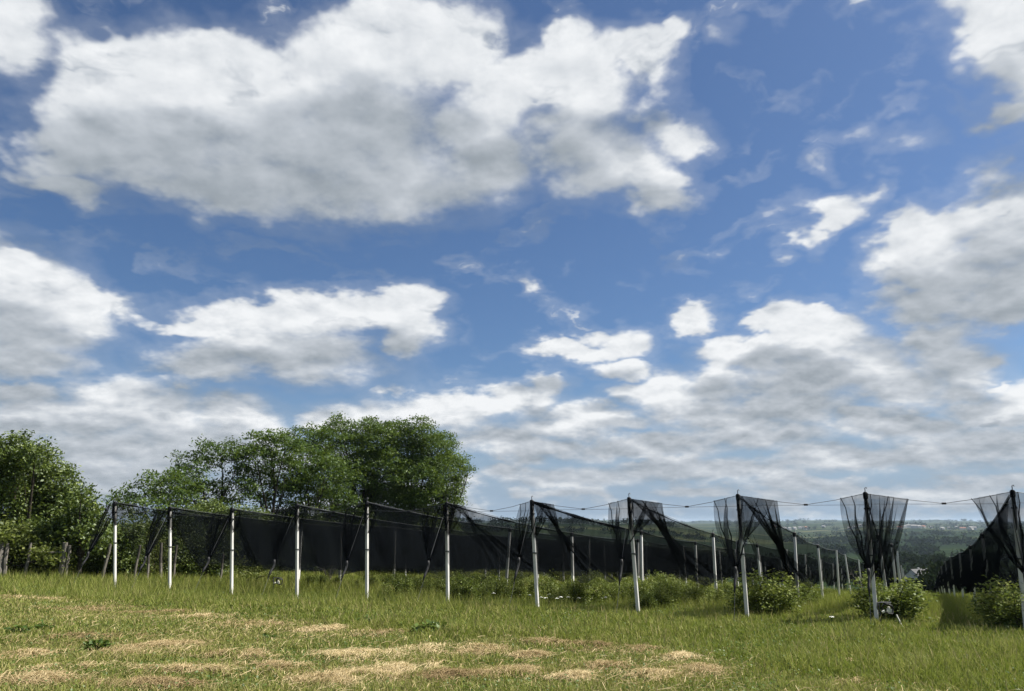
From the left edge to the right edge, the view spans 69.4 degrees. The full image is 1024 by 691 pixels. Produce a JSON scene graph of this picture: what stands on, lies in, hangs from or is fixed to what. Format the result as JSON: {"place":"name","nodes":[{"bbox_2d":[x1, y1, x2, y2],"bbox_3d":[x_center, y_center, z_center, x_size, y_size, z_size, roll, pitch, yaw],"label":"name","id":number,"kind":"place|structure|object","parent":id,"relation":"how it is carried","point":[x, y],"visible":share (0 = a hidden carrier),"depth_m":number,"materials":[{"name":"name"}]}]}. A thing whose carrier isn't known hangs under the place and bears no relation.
{"place":"outdoors","nodes":[
{"label":"outdoors","id":0,"kind":"place"},
{"bbox_2d":[0,585,1023,690],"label":"grass","id":1,"kind":"structure","parent":0,"point":[665,630],"depth_m":13.91,"materials":[{"name":"green plant"}]},
{"bbox_2d":[0,520,1023,690],"bbox_3d":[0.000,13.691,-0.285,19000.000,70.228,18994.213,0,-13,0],"label":"ground","id":2,"kind":"structure","parent":0,"point":[709,526],"depth_m":710.31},
{"bbox_2d":[0,542,9,576],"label":"wooden stake","id":3,"kind":"object","parent":2,"relation":"on","point":[3,563],"visible":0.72,"depth_m":33.64,"materials":[{"name":"grey wood"}]},
{"bbox_2d":[4,624,32,633],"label":"weed plant","id":4,"kind":"object","parent":2,"relation":"on","point":[18,627],"visible":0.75,"depth_m":14.34,"materials":[{"name":"green plant"}]},
{"bbox_2d":[24,543,31,575],"bbox_3d":[-22.366,10.054,34.105,0.180,1.862,0.197,0,-13,0],"label":"wooden stake","id":5,"kind":"object","parent":2,"relation":"on","point":[27,561],"visible":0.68,"depth_m":34.11,"materials":[{"name":"grey wood"}]},
{"bbox_2d":[0,515,76,574],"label":"shrub","id":6,"kind":"object","parent":2,"relation":"on","point":[12,536],"visible":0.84,"depth_m":34.45,"materials":[{"name":"green plant"}]},
{"bbox_2d":[0,429,98,571],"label":"leafy tree","id":7,"kind":"object","parent":2,"relation":"on","point":[27,490],"visible":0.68,"depth_m":36.69,"materials":[{"name":"green plant"}]},
{"bbox_2d":[58,542,71,578],"bbox_3d":[-20.965,10.283,34.573,0.421,2.082,0.308,0,-13,0],"label":"wooden stake","id":8,"kind":"object","parent":2,"relation":"on","point":[66,547],"visible":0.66,"depth_m":34.60,"materials":[{"name":"grey wood"}]},
{"bbox_2d":[28,537,103,575],"bbox_3d":[-22.968,10.764,37.137,4.977,2.704,4.128,0,-13,0],"label":"shrub","id":9,"kind":"object","parent":2,"relation":"on","point":[75,561],"visible":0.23,"depth_m":36.89,"materials":[{"name":"green plant"}]},
{"bbox_2d":[27,476,119,578],"bbox_3d":[-21.282,8.993,36.202,4.336,5.050,3.656,0,-13,0],"label":"leafy tree","id":10,"kind":"object","parent":2,"relation":"on","point":[86,523],"visible":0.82,"depth_m":35.84,"materials":[{"name":"green plant"}]},
{"bbox_2d":[82,638,112,650],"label":"weed plant","id":11,"kind":"object","parent":2,"relation":"on","point":[91,643],"visible":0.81,"depth_m":12.38,"materials":[{"name":"green plant"}]},
{"bbox_2d":[101,544,111,577],"bbox_3d":[-19.553,10.558,35.532,0.406,1.996,0.196,0,-13,0],"label":"wooden stake","id":12,"kind":"object","parent":2,"relation":"on","point":[106,560],"visible":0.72,"depth_m":35.51,"materials":[{"name":"grey wood"}]},
{"bbox_2d":[68,519,158,577],"bbox_3d":[-20.480,10.407,38.298,4.733,4.007,4.369,0,-13,0],"label":"shrub","id":13,"kind":"object","parent":2,"relation":"on","point":[124,560],"visible":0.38,"depth_m":37.36,"materials":[{"name":"green plant"}]},
{"bbox_2d":[113,498,116,586],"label":"concrete post","id":14,"kind":"object","parent":2,"relation":"on","point":[115,549],"visible":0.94,"depth_m":31.50,"materials":[{"name":"white concrete"}]},
{"bbox_2d":[81,501,419,570],"bbox_3d":[-0.414,17.494,62.513,1.196,6.766,75.309,-7,-15,27],"label":"hail net","id":15,"kind":"object","parent":14,"relation":"hanging from","point":[141,523],"visible":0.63,"depth_m":33.29,"materials":[{"name":"black fabric"}]},
{"bbox_2d":[122,530,171,577],"bbox_3d":[-19.219,11.074,38.959,3.788,3.109,2.770,-12,-18,42],"label":"shrub","id":16,"kind":"object","parent":2,"relation":"on","point":[152,567],"visible":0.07,"depth_m":38.39,"materials":[{"name":"green plant"}]},
{"bbox_2d":[101,467,207,517],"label":"feathery tree","id":17,"kind":"object","parent":2,"relation":"on","point":[128,498],"visible":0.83,"depth_m":45.39,"materials":[{"name":"green plant"}]},
{"bbox_2d":[168,503,171,587],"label":"concrete post","id":18,"kind":"object","parent":2,"relation":"on","point":[169,547],"visible":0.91,"depth_m":30.34,"materials":[{"name":"white concrete"}]},
{"bbox_2d":[138,507,521,572],"bbox_3d":[2.859,17.352,61.067,1.913,6.683,75.250,-7,-15,27],"label":"hail net","id":19,"kind":"object","parent":18,"relation":"hanging from","point":[194,534],"visible":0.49,"depth_m":31.89,"materials":[{"name":"black fabric"}]},
{"bbox_2d":[163,557,239,578],"bbox_3d":[-16.836,11.448,40.615,4.570,3.488,4.016,7,-15,-28],"label":"shrub","id":20,"kind":"object","parent":2,"relation":"on","point":[188,568],"visible":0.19,"depth_m":39.35,"materials":[{"name":"green plant"}]},
{"bbox_2d":[143,434,268,512],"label":"feathery tree","id":21,"kind":"object","parent":2,"relation":"on","point":[222,494],"visible":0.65,"depth_m":49.62,"materials":[{"name":"green plant"}]},
{"bbox_2d":[180,496,242,515],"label":"shrub","id":22,"kind":"object","parent":2,"relation":"on","point":[200,506],"visible":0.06,"depth_m":46.20,"materials":[{"name":"green plant"}]},
{"bbox_2d":[230,505,233,592],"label":"concrete post","id":23,"kind":"object","parent":2,"relation":"on","point":[231,551],"visible":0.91,"depth_m":29.11,"materials":[{"name":"white concrete"}]},
{"bbox_2d":[201,508,527,575],"bbox_3d":[5.855,17.299,59.897,1.936,6.976,75.387,-7,-15,27],"label":"hail net","id":24,"kind":"object","parent":23,"relation":"hanging from","point":[254,530],"visible":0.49,"depth_m":33.10,"materials":[{"name":"black fabric"}]},
{"bbox_2d":[226,566,280,581],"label":"shrub","id":25,"kind":"object","parent":2,"relation":"on","point":[244,574],"visible":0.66,"depth_m":36.91,"materials":[{"name":"green plant"}]},
{"bbox_2d":[223,499,290,574],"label":"shrub","id":26,"kind":"object","parent":2,"relation":"on","point":[245,507],"visible":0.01,"depth_m":46.95,"materials":[{"name":"green plant"}]},
{"bbox_2d":[226,428,316,515],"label":"feathery tree","id":27,"kind":"object","parent":2,"relation":"on","point":[268,450],"visible":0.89,"depth_m":51.80,"materials":[{"name":"green plant"}]},
{"bbox_2d":[295,501,298,597],"bbox_3d":[-8.114,7.891,27.918,0.392,4.020,0.154,-3,-14,12],"label":"concrete post","id":28,"kind":"object","parent":2,"relation":"on","point":[297,557],"visible":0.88,"depth_m":27.87,"materials":[{"name":"white concrete"}]},
{"bbox_2d":[268,504,530,577],"bbox_3d":[8.552,17.014,58.425,1.831,7.351,74.739,-7,-15,27],"label":"hail net","id":29,"kind":"object","parent":28,"relation":"hanging from","point":[326,531],"visible":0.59,"depth_m":30.66,"materials":[{"name":"black fabric"}]},
{"bbox_2d":[263,501,337,573],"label":"shrub","id":30,"kind":"object","parent":2,"relation":"on","point":[302,512],"visible":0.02,"depth_m":52.96,"materials":[{"name":"green plant"}]},
{"bbox_2d":[304,572,320,586],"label":"berry bush","id":31,"kind":"object","parent":2,"relation":"on","point":[311,578],"visible":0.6,"depth_m":36.91,"materials":[{"name":"green plant"}]},
{"bbox_2d":[276,421,370,520],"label":"feathery tree","id":32,"kind":"object","parent":2,"relation":"on","point":[331,463],"visible":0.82,"depth_m":55.49,"materials":[{"name":"green plant"}]},
{"bbox_2d":[306,411,414,521],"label":"feathery tree","id":33,"kind":"object","parent":2,"relation":"on","point":[371,463],"visible":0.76,"depth_m":59.70,"materials":[{"name":"green plant"}]},
{"bbox_2d":[320,501,401,574],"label":"shrub","id":34,"kind":"object","parent":2,"relation":"on","point":[349,518],"visible":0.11,"depth_m":57.57,"materials":[{"name":"green plant"}]},
{"bbox_2d":[365,501,368,596],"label":"concrete post","id":35,"kind":"object","parent":2,"relation":"on","point":[367,555],"visible":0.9,"depth_m":26.75,"materials":[{"name":"white concrete"}]},
{"bbox_2d":[341,501,733,580],"bbox_3d":[11.580,16.950,57.339,2.003,7.864,75.117,-7,-15,27],"label":"hail net","id":36,"kind":"object","parent":35,"relation":"hanging from","point":[413,535],"visible":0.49,"depth_m":29.55,"materials":[{"name":"black fabric"}]},
{"bbox_2d":[362,571,381,587],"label":"berry bush","id":37,"kind":"object","parent":2,"relation":"on","point":[373,581],"visible":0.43,"depth_m":36.23,"materials":[{"name":"green plant"}]},
{"bbox_2d":[373,582,394,597],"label":"berry bush","id":38,"kind":"object","parent":2,"relation":"on","point":[388,589],"visible":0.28,"depth_m":27.10,"materials":[{"name":"green plant"}]},
{"bbox_2d":[385,570,415,596],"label":"berry bush","id":39,"kind":"object","parent":2,"relation":"on","point":[398,585],"visible":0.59,"depth_m":28.15,"materials":[{"name":"green plant"}]},
{"bbox_2d":[371,413,465,570],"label":"feathery tree","id":40,"kind":"object","parent":2,"relation":"on","point":[418,449],"visible":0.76,"depth_m":61.13,"materials":[{"name":"green plant"}]},
{"bbox_2d":[382,505,454,574],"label":"shrub","id":41,"kind":"object","parent":2,"relation":"on","point":[421,522],"visible":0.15,"depth_m":61.32,"materials":[{"name":"green plant"}]},
{"bbox_2d":[409,574,435,595],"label":"berry bush","id":42,"kind":"object","parent":2,"relation":"on","point":[426,585],"visible":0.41,"depth_m":29.33,"materials":[{"name":"green plant"}]},
{"bbox_2d":[412,619,447,632],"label":"weed plant","id":43,"kind":"object","parent":2,"relation":"on","point":[418,626],"visible":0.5,"depth_m":15.75,"materials":[{"name":"green plant"}]},
{"bbox_2d":[431,571,456,595],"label":"berry bush","id":44,"kind":"object","parent":2,"relation":"on","point":[440,587],"visible":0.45,"depth_m":30.31,"materials":[{"name":"green plant"}]},
{"bbox_2d":[445,498,449,600],"bbox_3d":[-2.239,7.301,25.546,0.256,3.999,0.148,-6,-15,23],"label":"concrete post","id":45,"kind":"object","parent":2,"relation":"on","point":[447,551],"visible":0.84,"depth_m":25.54,"materials":[{"name":"white concrete"}]},
{"bbox_2d":[422,502,781,584],"bbox_3d":[17.096,18.602,60.634,1.843,9.446,85.988,-7,-15,27],"label":"hail net","id":46,"kind":"object","parent":45,"relation":"hanging from","point":[494,535],"visible":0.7,"depth_m":29.69,"materials":[{"name":"black fabric"}]},
{"bbox_2d":[421,430,478,573],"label":"feathery tree","id":47,"kind":"object","parent":2,"relation":"on","point":[455,491],"visible":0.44,"depth_m":63.79,"materials":[{"name":"green plant"}]},
{"bbox_2d":[435,569,472,591],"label":"berry bush","id":48,"kind":"object","parent":2,"relation":"on","point":[463,576],"visible":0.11,"depth_m":31.51,"materials":[{"name":"green plant"}]},
{"bbox_2d":[439,573,483,601],"bbox_3d":[-1.619,8.634,26.203,1.680,1.243,1.224,7,-15,-26],"label":"berry bush","id":49,"kind":"object","parent":2,"relation":"on","point":[467,587],"visible":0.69,"depth_m":26.05,"materials":[{"name":"green plant"}]},
{"bbox_2d":[475,581,497,601],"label":"berry bush","id":50,"kind":"object","parent":2,"relation":"on","point":[485,588],"visible":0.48,"depth_m":27.15,"materials":[{"name":"green plant"}]},
{"bbox_2d":[476,569,501,586],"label":"berry bush","id":51,"kind":"object","parent":2,"relation":"on","point":[483,575],"visible":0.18,"depth_m":33.65,"materials":[{"name":"green plant"}]},
{"bbox_2d":[480,573,516,599],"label":"berry bush","id":52,"kind":"object","parent":2,"relation":"on","point":[500,588],"visible":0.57,"depth_m":28.16,"materials":[{"name":"green plant"}]},
{"bbox_2d":[0,562,1011,622],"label":"grass","id":53,"kind":"structure","parent":2,"relation":"on","point":[945,603],"depth_m":28.28,"materials":[{"name":"green plant"}]},
{"bbox_2d":[0,593,1022,690],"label":"hay","id":54,"kind":"object","parent":2,"relation":"on","point":[400,667],"visible":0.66,"depth_m":11.00,"materials":[{"name":"plant"}]},
{"bbox_2d":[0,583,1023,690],"bbox_3d":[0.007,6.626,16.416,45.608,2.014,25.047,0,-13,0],"label":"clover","id":55,"kind":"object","parent":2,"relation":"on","point":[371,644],"visible":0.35,"depth_m":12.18,"materials":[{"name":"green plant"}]},
{"bbox_2d":[505,574,531,599],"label":"berry bush","id":56,"kind":"object","parent":2,"relation":"on","point":[521,587],"visible":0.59,"depth_m":29.31,"materials":[{"name":"green plant"}]},
{"bbox_2d":[518,574,547,600],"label":"berry bush","id":57,"kind":"object","parent":2,"relation":"on","point":[531,589],"visible":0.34,"depth_m":30.48,"materials":[{"name":"green plant"}]},
{"bbox_2d":[531,496,538,607],"bbox_3d":[0.749,7.017,24.308,0.312,4.085,0.152,-5,-14,22],"label":"concrete post","id":58,"kind":"object","parent":2,"relation":"on","point":[534,552],"visible":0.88,"depth_m":24.27,"materials":[{"name":"grey concrete"}]},
{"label":"ridge wire","id":59,"kind":"object","parent":58,"relation":"attached to","visible":0},
{"bbox_2d":[514,500,816,587],"bbox_3d":[19.751,18.158,59.453,1.429,9.194,85.606,-7,-15,26],"label":"hail net","id":60,"kind":"object","parent":59,"relation":"hanging from","point":[589,546],"visible":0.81,"depth_m":28.79,"materials":[{"name":"black fabric"}]},
{"bbox_2d":[538,573,559,596],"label":"berry bush","id":61,"kind":"object","parent":2,"relation":"on","point":[541,582],"visible":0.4,"depth_m":31.48,"materials":[{"name":"green plant"}]},
{"bbox_2d":[544,583,574,604],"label":"berry bush","id":62,"kind":"object","parent":2,"relation":"on","point":[557,594],"visible":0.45,"depth_m":25.40,"materials":[{"name":"green plant"}]},
{"bbox_2d":[561,579,596,604],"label":"berry bush","id":63,"kind":"object","parent":2,"relation":"on","point":[582,593],"visible":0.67,"depth_m":26.50,"materials":[{"name":"green plant"}]},
{"bbox_2d":[563,577,605,604],"bbox_3d":[2.844,9.119,27.488,1.718,1.331,1.250,9,-16,-32],"label":"berry bush","id":64,"kind":"object","parent":2,"relation":"on","point":[598,594],"visible":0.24,"depth_m":27.29,"materials":[{"name":"green plant"}]},
{"bbox_2d":[588,579,618,603],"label":"berry bush","id":65,"kind":"object","parent":2,"relation":"on","point":[605,588],"visible":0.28,"depth_m":28.64,"materials":[{"name":"green plant"}]},
{"bbox_2d":[605,579,625,602],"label":"berry bush","id":66,"kind":"object","parent":2,"relation":"on","point":[615,591],"visible":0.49,"depth_m":29.59,"materials":[{"name":"green plant"}]},
{"bbox_2d":[607,577,633,601],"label":"berry bush","id":67,"kind":"object","parent":2,"relation":"on","point":[622,589],"visible":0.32,"depth_m":30.79,"materials":[{"name":"green plant"}]},
{"bbox_2d":[628,494,639,612],"bbox_3d":[3.804,6.699,23.070,0.294,4.131,0.150,-5,-14,22],"label":"concrete post","id":68,"kind":"object","parent":2,"relation":"on","point":[633,553],"visible":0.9,"depth_m":22.99,"materials":[{"name":"grey concrete"}]},
{"bbox_2d":[608,497,846,589],"bbox_3d":[23.001,17.835,57.871,1.725,9.391,85.199,-7,-15,27],"label":"hail net","id":69,"kind":"object","parent":68,"relation":"hanging from","point":[685,550],"visible":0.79,"depth_m":27.48,"materials":[{"name":"black fabric"}]},
{"bbox_2d":[620,575,653,598],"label":"berry bush","id":70,"kind":"object","parent":2,"relation":"on","point":[639,587],"visible":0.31,"depth_m":31.74,"materials":[{"name":"green plant"}]},
{"bbox_2d":[623,576,657,594],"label":"berry bush","id":71,"kind":"object","parent":2,"relation":"on","point":[651,580],"visible":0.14,"depth_m":33.01,"materials":[{"name":"green plant"}]},
{"bbox_2d":[640,534,642,583],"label":"orchard post","id":72,"kind":"object","parent":2,"relation":"on","point":[641,556],"visible":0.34,"depth_m":33.49,"materials":[{"name":"concrete"}]},
{"bbox_2d":[627,588,659,609],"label":"berry bush","id":73,"kind":"object","parent":2,"relation":"on","point":[648,597],"visible":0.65,"depth_m":23.70,"materials":[{"name":"green plant"}]},
{"bbox_2d":[643,571,674,589],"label":"berry bush","id":74,"kind":"object","parent":2,"relation":"on","point":[663,576],"visible":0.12,"depth_m":35.34,"materials":[{"name":"green plant"}]},
{"bbox_2d":[649,583,683,608],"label":"berry bush","id":75,"kind":"object","parent":2,"relation":"on","point":[659,597],"visible":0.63,"depth_m":24.70,"materials":[{"name":"green plant"}]},
{"bbox_2d":[650,578,682,604],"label":"berry bush","id":76,"kind":"object","parent":2,"relation":"on","point":[675,587],"visible":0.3,"depth_m":25.97,"materials":[{"name":"green plant"}]},
{"bbox_2d":[667,574,688,591],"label":"berry bush","id":77,"kind":"object","parent":2,"relation":"on","point":[674,580],"visible":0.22,"depth_m":37.14,"materials":[{"name":"green plant"}]},
{"bbox_2d":[678,580,712,605],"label":"berry bush","id":78,"kind":"object","parent":2,"relation":"on","point":[695,592],"visible":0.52,"depth_m":27.92,"materials":[{"name":"green plant"}]},
{"bbox_2d":[711,529,716,594],"bbox_3d":[8.862,9.855,32.289,0.148,3.544,0.216,0,-13,0],"label":"orchard post","id":79,"kind":"object","parent":2,"relation":"on","point":[714,556],"visible":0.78,"depth_m":32.38,"materials":[{"name":"concrete"}]},
{"bbox_2d":[708,586,729,602],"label":"berry bush","id":80,"kind":"object","parent":2,"relation":"on","point":[715,592],"visible":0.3,"depth_m":31.20,"materials":[{"name":"green plant"}]},
{"bbox_2d":[710,578,737,600],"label":"berry bush","id":81,"kind":"object","parent":2,"relation":"on","point":[726,586],"visible":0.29,"depth_m":32.29,"materials":[{"name":"green plant"}]},
{"bbox_2d":[736,489,748,615],"bbox_3d":[6.828,6.378,21.878,0.156,4.175,0.170,-5,-14,22],"label":"concrete post","id":82,"kind":"object","parent":2,"relation":"on","point":[746,608],"visible":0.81,"depth_m":21.73,"materials":[{"name":"grey concrete"}]},
{"bbox_2d":[740,494,860,505],"bbox_3d":[8.446,4.522,21.661,3.498,0.339,0.048,-5,-14,21],"label":"cross wire","id":83,"kind":"object","parent":82,"relation":"attached to","point":[787,502],"visible":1,"depth_m":21.84,"materials":[{"name":"metal"}]},
{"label":"ridge wire","id":84,"kind":"object","parent":82,"relation":"attached to","visible":0},
{"bbox_2d":[714,494,863,592],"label":"hail net","id":85,"kind":"object","parent":84,"relation":"hanging from","point":[768,536],"visible":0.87,"depth_m":26.00,"materials":[{"name":"black fabric"}]},
{"bbox_2d":[497,515,1023,577],"bbox_3d":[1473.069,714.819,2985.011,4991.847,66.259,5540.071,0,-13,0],"label":"woods","id":86,"kind":"object","parent":2,"relation":"on","point":[920,544],"visible":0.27,"depth_m":1063.69,"materials":[{"name":"green plant"}]},
{"bbox_2d":[713,568,810,614],"bbox_3d":[7.843,7.657,22.715,3.023,1.643,2.088,6,-15,-22],"label":"berry bush","id":87,"kind":"object","parent":2,"relation":"on","point":[762,600],"visible":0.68,"depth_m":22.47,"materials":[{"name":"green plant"}]},
{"bbox_2d":[793,529,798,591],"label":"orchard post","id":88,"kind":"object","parent":2,"relation":"on","point":[795,548],"visible":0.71,"depth_m":30.42,"materials":[{"name":"concrete"}]},
{"bbox_2d":[787,583,817,605],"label":"berry bush","id":89,"kind":"object","parent":2,"relation":"on","point":[803,590],"visible":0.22,"depth_m":30.48,"materials":[{"name":"green plant"}]},
{"bbox_2d":[817,542,823,598],"bbox_3d":[16.566,12.309,39.687,0.147,3.440,0.238,-7,-15,26],"label":"orchard post","id":90,"kind":"object","parent":2,"relation":"on","point":[820,574],"visible":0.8,"depth_m":39.70,"materials":[{"name":"concrete"}]},
{"bbox_2d":[833,544,850,554],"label":"valley tree","id":91,"kind":"object","parent":2,"relation":"on","point":[842,549],"visible":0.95,"depth_m":672.59,"materials":[{"name":"green plant"}]},
{"bbox_2d":[863,487,878,619],"bbox_3d":[10.013,6.048,20.596,0.248,4.145,0.150,5,-14,-22],"label":"concrete post","id":92,"kind":"object","parent":2,"relation":"on","point":[874,591],"visible":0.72,"depth_m":20.41,"materials":[{"name":"grey concrete"}]},
{"bbox_2d":[840,492,904,596],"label":"hail net","id":93,"kind":"object","parent":92,"relation":"hanging from","point":[875,547],"visible":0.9,"depth_m":20.89,"materials":[{"name":"black fabric"}]},
{"bbox_2d":[876,602,902,625],"bbox_3d":[9.941,7.198,19.455,0.599,0.864,0.263,-4,-14,16],"label":"irrigation valve","id":94,"kind":"object","parent":2,"relation":"on","point":[888,609],"visible":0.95,"depth_m":19.50,"materials":[{"name":"metal"}]},
{"bbox_2d":[844,569,939,621],"bbox_3d":[10.777,7.299,21.190,2.259,1.643,2.986,-1,-13,4],"label":"berry bush","id":95,"kind":"object","parent":2,"relation":"on","point":[909,595],"visible":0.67,"depth_m":20.92,"materials":[{"name":"green plant"}]},
{"bbox_2d":[890,541,896,587],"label":"orchard post","id":96,"kind":"object","parent":2,"relation":"on","point":[893,562],"visible":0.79,"depth_m":38.13,"materials":[{"name":"concrete"}]},
{"bbox_2d":[898,551,919,563],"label":"valley tree","id":97,"kind":"object","parent":2,"relation":"on","point":[906,556],"visible":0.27,"depth_m":354.71,"materials":[{"name":"green plant"}]},
{"bbox_2d":[905,567,926,582],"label":"house","id":98,"kind":"structure","parent":2,"relation":"on","point":[910,573],"depth_m":271.08,"materials":[{"name":"paint"}]},
{"bbox_2d":[909,569,965,593],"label":"valley tree","id":99,"kind":"object","parent":2,"relation":"on","point":[928,579],"visible":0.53,"depth_m":112.34,"materials":[{"name":"green plant"}]},
{"bbox_2d":[917,561,964,593],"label":"valley tree","id":100,"kind":"object","parent":2,"relation":"on","point":[935,569],"visible":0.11,"depth_m":118.77,"materials":[{"name":"green plant"}]},
{"bbox_2d":[966,573,1023,628],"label":"berry bush","id":101,"kind":"object","parent":2,"relation":"on","point":[1010,605],"visible":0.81,"depth_m":19.80,"materials":[{"name":"green plant"}]},
{"bbox_2d":[987,619,1022,629],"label":"weed plant","id":102,"kind":"object","parent":2,"relation":"on","point":[1005,623],"visible":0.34,"depth_m":19.41,"materials":[{"name":"green plant"}]},
{"bbox_2d":[1010,485,1023,627],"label":"concrete post","id":103,"kind":"object","parent":2,"relation":"on","point":[1019,558],"visible":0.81,"depth_m":19.28,"materials":[{"name":"grey concrete"}]},
{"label":"ridge wire","id":104,"kind":"object","parent":103,"relation":"attached to","visible":0},
{"bbox_2d":[933,490,1023,595],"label":"hail net","id":105,"kind":"object","parent":104,"relation":"hanging from","point":[990,551],"visible":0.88,"depth_m":24.24,"materials":[{"name":"black fabric"}]},
{"bbox_2d":[0,0,1023,522],"label":"sky","id":106,"kind":"structure","parent":0,"point":[681,253],"materials":[{"name":"blue"}]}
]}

